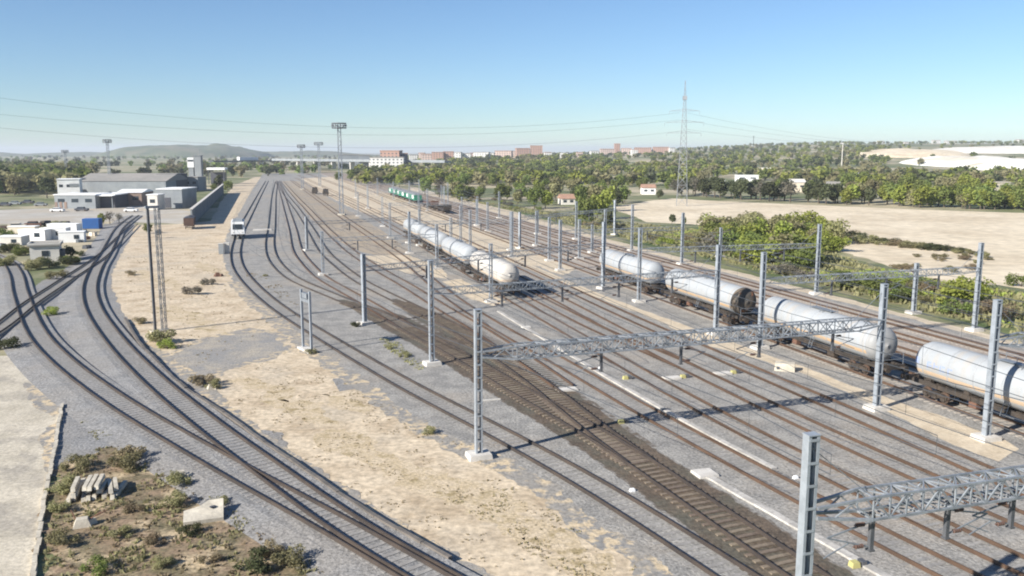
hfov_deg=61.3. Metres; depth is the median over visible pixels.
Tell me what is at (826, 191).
leafy tree
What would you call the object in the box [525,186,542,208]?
leafy tree
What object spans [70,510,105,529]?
rubble
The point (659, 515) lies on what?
railway track
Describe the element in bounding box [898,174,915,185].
leafy tree
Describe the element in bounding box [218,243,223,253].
equipment cabinet
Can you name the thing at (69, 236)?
site cabin
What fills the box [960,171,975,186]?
leafy tree
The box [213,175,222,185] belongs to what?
leafy tree
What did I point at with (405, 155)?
apartment block
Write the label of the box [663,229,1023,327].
verge grass
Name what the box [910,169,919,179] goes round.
leafy tree
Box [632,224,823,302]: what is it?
catenary portal
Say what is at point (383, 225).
catenary portal
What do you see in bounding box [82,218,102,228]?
shipping container
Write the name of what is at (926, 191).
leafy tree
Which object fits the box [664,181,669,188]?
leafy tree
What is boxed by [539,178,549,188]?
leafy tree
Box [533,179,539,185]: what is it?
leafy tree
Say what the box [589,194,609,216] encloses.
leafy tree
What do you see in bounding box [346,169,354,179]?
leafy tree
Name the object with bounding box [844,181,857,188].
leafy tree
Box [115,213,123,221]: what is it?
bare tree
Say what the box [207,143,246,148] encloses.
hill
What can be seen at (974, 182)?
leafy tree
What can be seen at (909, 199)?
leafy tree
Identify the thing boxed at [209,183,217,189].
leafy tree
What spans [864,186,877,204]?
leafy tree
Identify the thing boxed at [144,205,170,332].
lattice tower
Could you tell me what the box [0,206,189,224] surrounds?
yard pavement
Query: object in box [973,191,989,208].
leafy tree
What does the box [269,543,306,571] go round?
leafy bush
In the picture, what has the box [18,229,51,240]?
site cabin
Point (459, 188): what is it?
leafy tree
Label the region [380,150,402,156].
apartment block
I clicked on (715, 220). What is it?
leafy bush
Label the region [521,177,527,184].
leafy tree
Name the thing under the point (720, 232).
catenary mast
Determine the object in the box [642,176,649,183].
leafy tree
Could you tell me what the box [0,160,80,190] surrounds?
distant trees
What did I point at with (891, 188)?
leafy tree
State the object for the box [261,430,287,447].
gravel patch
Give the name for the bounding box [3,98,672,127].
power line
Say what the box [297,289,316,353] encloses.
signal frame
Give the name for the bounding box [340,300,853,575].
ballast bed
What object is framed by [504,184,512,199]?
leafy tree
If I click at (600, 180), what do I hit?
leafy tree
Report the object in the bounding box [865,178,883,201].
leafy tree
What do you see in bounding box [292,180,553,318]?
overhead wire
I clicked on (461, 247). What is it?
tank wagon
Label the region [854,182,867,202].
leafy tree
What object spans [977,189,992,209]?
leafy tree
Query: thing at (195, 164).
control tower
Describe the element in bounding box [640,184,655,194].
house
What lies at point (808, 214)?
leafy bush
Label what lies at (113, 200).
depot building
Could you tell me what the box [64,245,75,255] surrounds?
leafy tree
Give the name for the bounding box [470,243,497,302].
catenary mast
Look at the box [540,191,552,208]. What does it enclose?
leafy tree
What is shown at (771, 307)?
overhead wire
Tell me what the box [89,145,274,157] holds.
hill
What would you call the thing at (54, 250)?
hut
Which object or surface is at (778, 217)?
leafy bush
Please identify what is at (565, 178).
leafy tree
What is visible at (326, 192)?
shunting wagon
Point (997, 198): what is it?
leafy tree
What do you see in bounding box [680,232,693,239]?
leafy bush
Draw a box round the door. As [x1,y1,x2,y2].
[164,198,170,207]
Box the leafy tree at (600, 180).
[596,179,607,187]
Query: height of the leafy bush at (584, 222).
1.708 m
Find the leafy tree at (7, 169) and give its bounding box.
[0,167,10,191]
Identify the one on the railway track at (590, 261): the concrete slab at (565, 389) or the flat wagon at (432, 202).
the flat wagon at (432, 202)
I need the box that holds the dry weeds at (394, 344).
[379,338,423,369]
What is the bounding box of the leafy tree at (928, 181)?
[922,178,931,185]
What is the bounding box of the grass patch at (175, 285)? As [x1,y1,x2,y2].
[135,269,202,293]
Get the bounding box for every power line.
[0,114,672,134]
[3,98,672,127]
[6,128,677,147]
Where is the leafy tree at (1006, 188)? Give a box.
[996,184,1012,206]
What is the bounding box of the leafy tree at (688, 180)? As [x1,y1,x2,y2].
[683,178,693,194]
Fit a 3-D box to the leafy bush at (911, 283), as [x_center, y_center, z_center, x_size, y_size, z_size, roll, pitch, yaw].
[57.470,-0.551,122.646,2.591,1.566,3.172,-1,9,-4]
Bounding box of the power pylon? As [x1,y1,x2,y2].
[664,80,703,205]
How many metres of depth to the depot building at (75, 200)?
296.02 m
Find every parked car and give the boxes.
[0,202,11,205]
[7,223,26,225]
[8,201,21,204]
[21,200,34,203]
[24,221,41,225]
[34,202,47,205]
[40,220,51,225]
[50,207,64,211]
[74,207,88,210]
[124,207,138,211]
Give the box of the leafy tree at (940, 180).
[933,175,947,184]
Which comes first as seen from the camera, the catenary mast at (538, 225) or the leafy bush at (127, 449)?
the leafy bush at (127, 449)
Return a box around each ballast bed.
[35,224,211,475]
[223,173,1023,575]
[282,181,409,254]
[302,177,574,274]
[321,173,1023,385]
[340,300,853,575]
[392,299,650,453]
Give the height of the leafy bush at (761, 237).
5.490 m
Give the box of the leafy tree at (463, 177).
[459,173,468,184]
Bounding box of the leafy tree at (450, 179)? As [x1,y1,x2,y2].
[446,175,453,183]
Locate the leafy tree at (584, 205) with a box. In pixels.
[574,195,598,220]
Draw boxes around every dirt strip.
[148,348,493,575]
[227,281,675,575]
[366,255,447,278]
[380,205,486,248]
[409,186,1019,343]
[442,279,504,306]
[476,246,1017,461]
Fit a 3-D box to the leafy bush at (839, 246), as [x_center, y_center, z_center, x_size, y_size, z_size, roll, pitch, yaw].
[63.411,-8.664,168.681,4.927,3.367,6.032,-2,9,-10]
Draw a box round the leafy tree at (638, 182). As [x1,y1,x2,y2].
[635,178,642,188]
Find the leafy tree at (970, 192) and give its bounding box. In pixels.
[961,187,977,208]
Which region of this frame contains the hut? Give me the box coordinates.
[27,240,64,262]
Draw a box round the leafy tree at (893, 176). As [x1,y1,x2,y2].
[885,171,900,183]
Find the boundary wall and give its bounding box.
[189,184,223,220]
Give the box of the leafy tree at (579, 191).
[574,184,587,200]
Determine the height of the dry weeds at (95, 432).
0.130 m
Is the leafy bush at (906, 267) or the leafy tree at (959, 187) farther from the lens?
the leafy tree at (959, 187)
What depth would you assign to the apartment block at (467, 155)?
1284.93 m
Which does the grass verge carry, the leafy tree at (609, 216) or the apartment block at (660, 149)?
the leafy tree at (609, 216)
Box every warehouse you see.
[82,173,186,192]
[176,173,187,186]
[187,176,206,190]
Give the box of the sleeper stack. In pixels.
[66,473,127,502]
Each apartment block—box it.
[339,154,358,168]
[359,155,369,165]
[369,157,404,166]
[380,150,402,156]
[401,153,407,163]
[409,155,417,159]
[421,154,431,159]
[432,152,443,159]
[443,151,453,160]
[454,152,461,157]
[462,153,471,159]
[473,152,489,156]
[495,151,512,157]
[515,148,529,156]
[530,145,542,154]
[600,149,614,155]
[614,144,619,152]
[621,148,631,154]
[630,149,637,155]
[634,147,651,153]
[652,147,667,152]
[668,147,675,151]
[931,140,940,143]
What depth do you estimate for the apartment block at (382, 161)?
870.73 m
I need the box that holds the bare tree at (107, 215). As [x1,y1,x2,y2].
[105,211,114,222]
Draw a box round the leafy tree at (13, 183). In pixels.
[5,175,27,194]
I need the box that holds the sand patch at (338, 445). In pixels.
[313,428,414,467]
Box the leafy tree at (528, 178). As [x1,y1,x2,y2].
[523,174,530,185]
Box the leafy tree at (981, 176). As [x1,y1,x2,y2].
[971,172,986,182]
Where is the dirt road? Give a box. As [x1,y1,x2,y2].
[0,356,61,575]
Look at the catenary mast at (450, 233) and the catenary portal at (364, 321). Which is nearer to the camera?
the catenary portal at (364, 321)
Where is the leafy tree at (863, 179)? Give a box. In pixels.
[857,175,868,183]
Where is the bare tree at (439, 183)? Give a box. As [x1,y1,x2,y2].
[433,177,446,196]
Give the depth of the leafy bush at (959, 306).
103.61 m
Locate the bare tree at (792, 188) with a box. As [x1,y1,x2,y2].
[778,180,799,201]
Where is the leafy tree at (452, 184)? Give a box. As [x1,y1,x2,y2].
[450,181,465,197]
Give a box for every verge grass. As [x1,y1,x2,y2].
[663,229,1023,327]
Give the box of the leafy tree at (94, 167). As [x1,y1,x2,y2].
[86,162,100,172]
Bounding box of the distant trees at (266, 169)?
[0,155,374,175]
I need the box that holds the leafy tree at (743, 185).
[734,178,750,199]
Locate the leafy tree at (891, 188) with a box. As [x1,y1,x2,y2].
[884,182,900,204]
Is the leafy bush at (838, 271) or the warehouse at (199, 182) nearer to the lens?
the leafy bush at (838, 271)
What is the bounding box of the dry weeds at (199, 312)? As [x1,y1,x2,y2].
[128,251,267,365]
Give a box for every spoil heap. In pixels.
[846,148,969,157]
[899,155,1022,166]
[932,146,1023,153]
[962,159,1023,169]
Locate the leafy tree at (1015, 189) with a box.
[1007,186,1020,208]
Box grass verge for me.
[451,196,1023,338]
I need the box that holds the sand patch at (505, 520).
[464,506,580,551]
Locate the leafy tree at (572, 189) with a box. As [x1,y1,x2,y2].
[570,183,579,194]
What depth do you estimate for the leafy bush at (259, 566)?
40.04 m
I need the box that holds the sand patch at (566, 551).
[515,535,616,575]
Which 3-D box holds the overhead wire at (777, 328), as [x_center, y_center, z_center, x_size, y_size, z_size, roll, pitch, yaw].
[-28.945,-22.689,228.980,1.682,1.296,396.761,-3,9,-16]
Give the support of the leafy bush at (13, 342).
on the ground at (634, 197)
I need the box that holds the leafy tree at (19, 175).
[5,172,29,194]
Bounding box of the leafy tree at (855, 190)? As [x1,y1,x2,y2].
[842,183,861,203]
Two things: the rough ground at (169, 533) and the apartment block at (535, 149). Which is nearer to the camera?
the rough ground at (169, 533)
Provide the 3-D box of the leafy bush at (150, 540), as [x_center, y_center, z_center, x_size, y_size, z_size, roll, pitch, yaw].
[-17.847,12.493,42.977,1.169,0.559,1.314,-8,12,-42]
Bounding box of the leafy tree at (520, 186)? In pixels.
[514,183,526,197]
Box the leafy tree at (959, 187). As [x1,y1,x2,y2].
[953,183,972,206]
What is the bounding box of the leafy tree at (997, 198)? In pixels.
[987,190,1006,209]
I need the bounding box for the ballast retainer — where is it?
[124,318,451,560]
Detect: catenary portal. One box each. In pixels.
[302,211,413,250]
[318,224,442,275]
[354,179,419,197]
[357,222,609,325]
[365,186,444,208]
[380,196,479,226]
[405,212,514,253]
[422,245,724,366]
[465,283,889,461]
[515,200,617,248]
[555,213,686,270]
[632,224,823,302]
[750,243,984,350]
[795,431,1023,575]
[970,299,1023,442]
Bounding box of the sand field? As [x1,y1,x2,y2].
[613,198,1023,288]
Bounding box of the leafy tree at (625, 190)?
[618,185,631,203]
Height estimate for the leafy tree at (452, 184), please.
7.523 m
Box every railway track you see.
[0,224,137,336]
[0,254,453,575]
[58,215,479,575]
[229,182,762,575]
[265,183,834,575]
[276,180,656,463]
[276,181,412,326]
[284,182,576,387]
[291,181,984,575]
[298,178,1023,575]
[302,176,1023,532]
[305,173,1023,501]
[318,170,918,373]
[319,167,1023,362]
[319,168,931,346]
[319,172,1023,438]
[322,170,917,358]
[516,284,693,368]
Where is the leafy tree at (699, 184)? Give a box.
[695,178,707,195]
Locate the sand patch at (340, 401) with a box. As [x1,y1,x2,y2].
[316,392,373,412]
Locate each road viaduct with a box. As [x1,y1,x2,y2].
[208,157,275,165]
[272,158,450,168]
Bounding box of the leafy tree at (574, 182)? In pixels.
[566,178,582,188]
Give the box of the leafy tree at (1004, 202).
[996,192,1009,208]
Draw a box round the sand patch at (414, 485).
[372,457,431,496]
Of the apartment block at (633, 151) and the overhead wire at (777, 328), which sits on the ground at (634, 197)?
the apartment block at (633, 151)
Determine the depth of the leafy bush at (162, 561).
40.61 m
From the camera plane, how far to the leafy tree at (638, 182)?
448.17 m
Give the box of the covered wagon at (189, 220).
[183,215,195,228]
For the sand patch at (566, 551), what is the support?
on the dirt ground at (496, 547)
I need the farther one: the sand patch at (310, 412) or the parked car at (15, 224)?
the parked car at (15, 224)
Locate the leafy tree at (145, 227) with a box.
[142,223,152,231]
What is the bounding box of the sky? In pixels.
[0,0,1023,152]
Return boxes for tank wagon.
[403,218,426,243]
[420,226,448,254]
[441,236,478,272]
[469,250,520,294]
[596,249,667,292]
[660,269,757,324]
[752,296,908,374]
[900,342,1023,419]
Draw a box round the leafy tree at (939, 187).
[933,184,949,206]
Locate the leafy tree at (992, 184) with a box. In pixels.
[977,178,997,189]
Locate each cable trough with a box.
[497,311,664,409]
[663,410,776,469]
[706,476,891,575]
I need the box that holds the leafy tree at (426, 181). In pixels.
[419,176,431,194]
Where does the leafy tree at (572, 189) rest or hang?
on the ground at (634, 197)
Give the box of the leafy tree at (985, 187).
[974,184,995,207]
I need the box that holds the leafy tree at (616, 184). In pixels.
[609,180,619,189]
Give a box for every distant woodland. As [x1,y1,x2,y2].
[352,140,1023,184]
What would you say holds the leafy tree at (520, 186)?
on the ground at (634, 197)
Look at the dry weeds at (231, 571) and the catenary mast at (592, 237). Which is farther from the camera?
the catenary mast at (592, 237)
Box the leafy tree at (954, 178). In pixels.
[942,175,958,195]
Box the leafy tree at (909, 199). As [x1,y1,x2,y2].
[903,189,921,206]
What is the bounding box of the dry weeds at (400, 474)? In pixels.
[237,365,609,571]
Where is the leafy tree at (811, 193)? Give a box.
[808,183,824,202]
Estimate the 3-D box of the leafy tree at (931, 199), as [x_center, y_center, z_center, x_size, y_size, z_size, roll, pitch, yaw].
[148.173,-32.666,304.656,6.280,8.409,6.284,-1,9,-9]
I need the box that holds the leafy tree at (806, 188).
[801,182,813,202]
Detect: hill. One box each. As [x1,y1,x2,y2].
[0,152,26,156]
[26,152,102,156]
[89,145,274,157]
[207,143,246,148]
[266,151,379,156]
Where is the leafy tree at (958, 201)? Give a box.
[956,190,968,208]
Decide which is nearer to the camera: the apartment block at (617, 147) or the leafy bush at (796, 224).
the leafy bush at (796, 224)
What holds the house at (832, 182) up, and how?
on the ground at (634, 197)
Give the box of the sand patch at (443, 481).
[398,467,528,511]
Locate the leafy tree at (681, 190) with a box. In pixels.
[674,179,688,195]
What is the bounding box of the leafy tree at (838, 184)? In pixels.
[832,183,844,202]
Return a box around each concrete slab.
[183,498,223,525]
[253,229,271,230]
[483,398,500,400]
[555,386,578,391]
[690,468,718,478]
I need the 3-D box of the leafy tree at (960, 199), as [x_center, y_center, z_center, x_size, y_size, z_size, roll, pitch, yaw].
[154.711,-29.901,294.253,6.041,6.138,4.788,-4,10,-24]
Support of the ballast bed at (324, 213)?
on the ballast bed at (337, 319)
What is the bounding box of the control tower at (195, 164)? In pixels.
[187,149,202,175]
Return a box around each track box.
[617,418,628,423]
[622,375,631,379]
[662,374,689,379]
[713,369,739,375]
[848,558,866,568]
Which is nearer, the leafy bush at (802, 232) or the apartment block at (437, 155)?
the leafy bush at (802, 232)
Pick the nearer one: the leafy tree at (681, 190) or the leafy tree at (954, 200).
the leafy tree at (954, 200)
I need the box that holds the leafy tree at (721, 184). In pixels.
[712,178,728,198]
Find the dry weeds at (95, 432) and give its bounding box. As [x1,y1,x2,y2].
[80,420,109,439]
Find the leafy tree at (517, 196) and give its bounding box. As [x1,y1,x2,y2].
[512,191,521,202]
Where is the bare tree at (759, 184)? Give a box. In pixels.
[751,181,766,199]
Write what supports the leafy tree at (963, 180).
on the ground at (634, 197)
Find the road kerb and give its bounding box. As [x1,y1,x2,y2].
[30,403,63,575]
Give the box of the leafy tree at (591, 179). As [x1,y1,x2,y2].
[588,175,596,184]
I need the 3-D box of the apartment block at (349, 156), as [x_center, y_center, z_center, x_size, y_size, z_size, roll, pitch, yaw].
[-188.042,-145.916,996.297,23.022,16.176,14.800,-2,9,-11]
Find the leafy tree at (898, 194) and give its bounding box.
[889,185,906,205]
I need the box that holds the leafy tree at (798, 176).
[794,173,803,178]
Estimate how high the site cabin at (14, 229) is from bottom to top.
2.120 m
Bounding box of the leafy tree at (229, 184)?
[223,180,232,191]
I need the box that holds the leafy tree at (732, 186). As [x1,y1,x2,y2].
[727,182,738,199]
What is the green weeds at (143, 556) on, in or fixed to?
on the rough ground at (169, 533)
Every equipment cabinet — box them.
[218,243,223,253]
[224,242,229,253]
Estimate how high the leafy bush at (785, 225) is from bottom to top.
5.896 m
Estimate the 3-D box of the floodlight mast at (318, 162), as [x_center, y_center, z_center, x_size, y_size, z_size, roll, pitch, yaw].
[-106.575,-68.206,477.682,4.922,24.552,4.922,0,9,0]
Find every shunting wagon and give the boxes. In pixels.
[312,187,317,193]
[323,189,328,195]
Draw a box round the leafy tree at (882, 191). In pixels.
[877,184,892,203]
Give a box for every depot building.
[53,193,108,208]
[56,178,82,193]
[96,192,128,207]
[116,189,152,205]
[146,194,164,209]
[157,187,196,207]
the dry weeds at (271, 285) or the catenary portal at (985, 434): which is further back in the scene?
the dry weeds at (271, 285)
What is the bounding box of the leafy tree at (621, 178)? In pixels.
[617,174,625,185]
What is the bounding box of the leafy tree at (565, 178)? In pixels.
[560,176,568,188]
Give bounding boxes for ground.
[0,143,1023,575]
[31,447,306,575]
[111,176,633,575]
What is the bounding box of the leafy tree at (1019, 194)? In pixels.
[1012,187,1023,209]
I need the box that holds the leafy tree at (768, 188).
[760,181,777,201]
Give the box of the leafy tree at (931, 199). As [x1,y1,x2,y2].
[924,184,938,206]
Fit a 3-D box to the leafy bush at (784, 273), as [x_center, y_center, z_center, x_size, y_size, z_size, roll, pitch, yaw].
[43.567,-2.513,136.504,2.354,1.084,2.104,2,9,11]
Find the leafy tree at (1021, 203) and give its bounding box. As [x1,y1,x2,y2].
[1019,196,1023,207]
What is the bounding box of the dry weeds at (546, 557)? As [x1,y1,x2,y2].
[448,486,636,575]
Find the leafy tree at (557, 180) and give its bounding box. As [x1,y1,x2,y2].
[552,176,565,189]
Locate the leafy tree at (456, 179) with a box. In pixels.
[453,177,462,182]
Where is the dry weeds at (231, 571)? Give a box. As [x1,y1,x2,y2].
[42,445,323,575]
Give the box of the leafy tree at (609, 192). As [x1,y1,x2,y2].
[600,186,615,209]
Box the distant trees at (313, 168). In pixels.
[0,155,348,174]
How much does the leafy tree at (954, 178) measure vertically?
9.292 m
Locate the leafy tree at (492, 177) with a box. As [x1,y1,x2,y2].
[488,172,496,183]
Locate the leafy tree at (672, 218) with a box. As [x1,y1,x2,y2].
[669,214,675,221]
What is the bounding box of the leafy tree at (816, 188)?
[812,182,823,202]
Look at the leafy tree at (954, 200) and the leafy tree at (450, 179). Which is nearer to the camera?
the leafy tree at (954, 200)
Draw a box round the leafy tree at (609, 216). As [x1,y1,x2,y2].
[601,210,613,224]
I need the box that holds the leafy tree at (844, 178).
[837,172,853,186]
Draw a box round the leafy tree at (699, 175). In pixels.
[696,172,706,179]
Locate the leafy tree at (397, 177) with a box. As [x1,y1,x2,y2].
[395,175,402,186]
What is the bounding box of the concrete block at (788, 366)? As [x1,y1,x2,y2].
[774,361,794,371]
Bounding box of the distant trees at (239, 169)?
[10,155,330,176]
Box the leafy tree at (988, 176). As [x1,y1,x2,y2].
[984,174,995,181]
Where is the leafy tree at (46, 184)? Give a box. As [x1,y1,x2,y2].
[38,177,55,197]
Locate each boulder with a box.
[177,470,192,477]
[206,384,218,389]
[214,272,223,276]
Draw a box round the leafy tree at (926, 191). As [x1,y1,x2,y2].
[910,185,930,207]
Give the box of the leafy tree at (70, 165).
[62,162,76,167]
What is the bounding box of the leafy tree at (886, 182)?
[877,179,893,195]
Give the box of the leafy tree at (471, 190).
[464,185,475,200]
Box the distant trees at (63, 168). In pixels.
[2,161,93,172]
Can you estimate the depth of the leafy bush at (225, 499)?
47.78 m
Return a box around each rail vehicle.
[389,187,399,196]
[397,189,410,198]
[405,192,421,202]
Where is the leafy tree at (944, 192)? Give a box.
[936,184,953,206]
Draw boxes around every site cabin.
[0,235,29,244]
[7,225,39,234]
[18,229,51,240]
[39,227,70,238]
[47,223,81,230]
[57,230,85,242]
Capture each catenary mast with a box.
[356,192,360,215]
[378,203,393,237]
[416,209,431,245]
[418,193,425,220]
[441,182,448,203]
[449,218,464,236]
[453,197,463,219]
[457,210,471,245]
[459,206,467,241]
[468,199,477,224]
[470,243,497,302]
[484,202,497,231]
[491,191,501,217]
[507,212,524,257]
[524,211,540,245]
[534,211,540,233]
[544,217,562,261]
[565,201,579,239]
[574,219,592,259]
[581,225,596,252]
[593,209,608,248]
[622,204,635,250]
[708,227,723,257]
[897,263,921,314]
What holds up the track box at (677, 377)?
on the ballast bed at (337, 319)
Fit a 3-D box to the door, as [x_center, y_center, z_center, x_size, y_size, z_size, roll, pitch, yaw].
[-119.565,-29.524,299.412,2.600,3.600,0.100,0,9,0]
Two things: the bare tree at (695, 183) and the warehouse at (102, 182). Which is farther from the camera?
the warehouse at (102, 182)
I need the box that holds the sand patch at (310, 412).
[258,396,344,426]
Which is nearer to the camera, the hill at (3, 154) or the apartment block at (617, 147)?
the apartment block at (617, 147)
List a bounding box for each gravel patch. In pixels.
[23,383,58,416]
[37,422,56,472]
[171,328,292,378]
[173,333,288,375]
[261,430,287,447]
[333,378,355,390]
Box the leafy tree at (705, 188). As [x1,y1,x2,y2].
[698,178,711,196]
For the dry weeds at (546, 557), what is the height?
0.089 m
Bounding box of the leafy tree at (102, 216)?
[97,213,106,223]
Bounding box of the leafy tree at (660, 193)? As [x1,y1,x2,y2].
[656,189,663,199]
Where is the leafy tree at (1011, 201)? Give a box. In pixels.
[1006,190,1017,208]
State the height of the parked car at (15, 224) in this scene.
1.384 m
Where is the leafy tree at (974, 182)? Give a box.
[970,177,980,187]
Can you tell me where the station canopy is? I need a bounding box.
[206,167,227,183]
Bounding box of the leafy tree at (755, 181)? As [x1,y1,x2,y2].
[752,179,763,198]
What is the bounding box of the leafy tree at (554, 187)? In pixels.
[549,182,562,202]
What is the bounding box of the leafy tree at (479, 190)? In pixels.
[475,187,485,195]
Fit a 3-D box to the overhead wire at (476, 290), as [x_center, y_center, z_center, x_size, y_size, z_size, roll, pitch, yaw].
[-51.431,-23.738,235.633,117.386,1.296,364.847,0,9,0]
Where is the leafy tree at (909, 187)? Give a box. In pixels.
[900,182,913,204]
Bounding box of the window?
[41,251,48,255]
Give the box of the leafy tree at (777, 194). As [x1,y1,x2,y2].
[770,185,782,200]
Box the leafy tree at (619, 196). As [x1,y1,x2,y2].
[613,188,623,205]
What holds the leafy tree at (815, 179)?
on the ground at (634, 197)
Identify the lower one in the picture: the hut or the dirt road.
the dirt road
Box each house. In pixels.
[557,194,575,204]
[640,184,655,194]
[735,175,758,181]
[791,179,805,191]
[826,181,840,184]
[994,182,1010,190]
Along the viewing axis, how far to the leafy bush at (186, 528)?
44.01 m
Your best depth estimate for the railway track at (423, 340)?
54.41 m
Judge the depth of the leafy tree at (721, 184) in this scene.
357.43 m
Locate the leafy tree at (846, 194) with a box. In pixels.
[839,187,853,204]
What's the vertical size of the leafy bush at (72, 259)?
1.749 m
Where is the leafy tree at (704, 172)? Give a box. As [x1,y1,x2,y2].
[698,170,709,177]
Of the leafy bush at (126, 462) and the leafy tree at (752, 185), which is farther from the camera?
the leafy tree at (752, 185)
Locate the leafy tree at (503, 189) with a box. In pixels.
[493,183,508,198]
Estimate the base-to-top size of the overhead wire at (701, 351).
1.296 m
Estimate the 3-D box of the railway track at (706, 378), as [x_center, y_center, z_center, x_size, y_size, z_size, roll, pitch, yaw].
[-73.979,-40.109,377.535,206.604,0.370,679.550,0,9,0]
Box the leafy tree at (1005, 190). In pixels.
[999,185,1012,207]
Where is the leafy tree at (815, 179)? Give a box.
[812,175,820,184]
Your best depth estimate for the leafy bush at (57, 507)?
46.60 m
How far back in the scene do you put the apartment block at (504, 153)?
1383.51 m
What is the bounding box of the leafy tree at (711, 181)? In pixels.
[707,177,720,197]
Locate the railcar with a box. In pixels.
[231,218,244,235]
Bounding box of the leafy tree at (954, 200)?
[949,187,957,206]
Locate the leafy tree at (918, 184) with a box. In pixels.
[913,180,926,189]
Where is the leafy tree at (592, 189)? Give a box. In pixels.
[586,183,604,200]
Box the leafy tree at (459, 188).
[454,184,465,201]
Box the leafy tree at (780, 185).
[778,179,794,199]
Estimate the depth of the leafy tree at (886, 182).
348.78 m
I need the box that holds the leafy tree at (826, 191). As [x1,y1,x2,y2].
[817,183,836,203]
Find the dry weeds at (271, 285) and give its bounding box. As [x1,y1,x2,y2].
[246,273,298,304]
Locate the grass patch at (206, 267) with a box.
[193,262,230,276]
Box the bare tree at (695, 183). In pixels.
[688,177,699,195]
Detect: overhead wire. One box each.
[234,180,677,436]
[268,181,831,474]
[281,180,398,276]
[284,180,624,370]
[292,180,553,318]
[308,179,937,454]
[325,179,1023,455]
[343,181,1023,421]
[355,178,1023,397]
[382,181,1023,354]
[392,178,1021,323]
[392,181,1021,335]
[401,178,1023,311]
[422,181,1023,301]
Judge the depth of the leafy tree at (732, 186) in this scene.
351.52 m
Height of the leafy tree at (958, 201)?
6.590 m
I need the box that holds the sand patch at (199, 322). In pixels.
[147,304,234,334]
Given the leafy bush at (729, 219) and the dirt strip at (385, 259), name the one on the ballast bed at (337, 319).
the dirt strip at (385, 259)
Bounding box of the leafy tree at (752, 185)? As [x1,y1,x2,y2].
[748,181,758,198]
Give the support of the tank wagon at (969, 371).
on the railway track at (699, 311)
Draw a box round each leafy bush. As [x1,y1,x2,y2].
[0,228,14,235]
[0,242,16,252]
[0,255,16,265]
[0,336,21,348]
[11,244,29,254]
[11,249,28,255]
[22,260,43,269]
[23,256,42,265]
[37,257,59,267]
[41,306,59,314]
[43,474,75,495]
[44,269,68,278]
[44,526,80,545]
[46,500,71,513]
[57,255,79,264]
[58,454,90,472]
[62,255,81,263]
[74,250,85,255]
[78,553,109,575]
[106,450,141,472]
[107,523,131,537]
[112,444,147,460]
[122,501,145,513]
[124,270,136,274]
[132,317,146,324]
[143,531,167,545]
[145,329,176,344]
[150,553,177,569]
[156,337,176,348]
[157,489,187,507]
[166,471,192,485]
[176,522,203,536]
[181,285,201,293]
[187,373,215,385]
[197,552,222,566]
[199,277,215,284]
[203,378,221,387]
[212,495,229,504]
[233,545,273,574]
[262,538,287,556]
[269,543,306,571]
[305,349,317,353]
[350,322,360,326]
[398,351,408,357]
[421,425,435,434]
[582,221,596,225]
[610,223,625,227]
[648,233,665,239]
[655,236,674,244]
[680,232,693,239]
[684,242,695,249]
[689,226,718,244]
[695,229,731,251]
[696,213,735,233]
[703,220,742,232]
[710,223,750,240]
[715,225,759,256]
[717,216,742,225]
[718,222,760,234]
[733,210,762,218]
[734,211,763,227]
[734,233,777,255]
[735,235,782,263]
[737,243,765,263]
[745,217,795,235]
[745,231,785,261]
[749,214,785,223]
[757,221,793,237]
[765,215,806,236]
[768,231,814,253]
[774,247,815,268]
[774,261,799,274]
[776,233,830,263]
[778,249,801,263]
[781,269,792,275]
[786,210,819,225]
[788,234,833,259]
[791,228,835,244]
[793,268,814,279]
[804,226,831,238]
[804,227,823,238]
[807,219,838,239]
[809,220,848,242]
[812,215,825,222]
[820,218,850,231]
[828,236,851,251]
[828,269,848,275]
[835,270,869,288]
[841,230,860,236]
[846,230,867,236]
[851,234,878,243]
[860,274,906,295]
[874,240,889,244]
[876,287,911,301]
[881,237,899,241]
[886,238,902,245]
[888,291,908,301]
[889,275,912,284]
[895,264,910,269]
[897,244,912,247]
[898,285,927,300]
[900,240,921,247]
[905,279,925,288]
[907,274,936,286]
[909,242,926,248]
[910,294,933,302]
[916,245,930,249]
[918,281,943,290]
[922,243,943,249]
[930,275,998,302]
[931,253,948,257]
[933,257,946,260]
[936,298,972,314]
[941,244,955,250]
[941,265,956,271]
[946,300,971,315]
[950,247,970,252]
[957,255,971,259]
[964,263,976,269]
[973,252,989,257]
[979,300,1020,319]
[1003,272,1023,286]
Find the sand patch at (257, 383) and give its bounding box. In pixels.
[227,377,295,403]
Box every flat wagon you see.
[421,201,438,208]
[433,204,451,212]
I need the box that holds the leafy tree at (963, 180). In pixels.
[956,175,970,187]
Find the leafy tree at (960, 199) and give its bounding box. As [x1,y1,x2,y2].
[955,194,972,208]
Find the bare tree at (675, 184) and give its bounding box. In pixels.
[668,179,685,196]
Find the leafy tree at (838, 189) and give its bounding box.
[829,185,843,203]
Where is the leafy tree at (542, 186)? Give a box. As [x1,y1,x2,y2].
[533,183,544,200]
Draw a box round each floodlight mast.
[61,150,68,166]
[102,139,111,173]
[297,145,304,188]
[314,142,322,186]
[331,123,346,214]
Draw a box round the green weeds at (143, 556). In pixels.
[42,446,316,575]
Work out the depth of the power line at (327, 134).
256.45 m

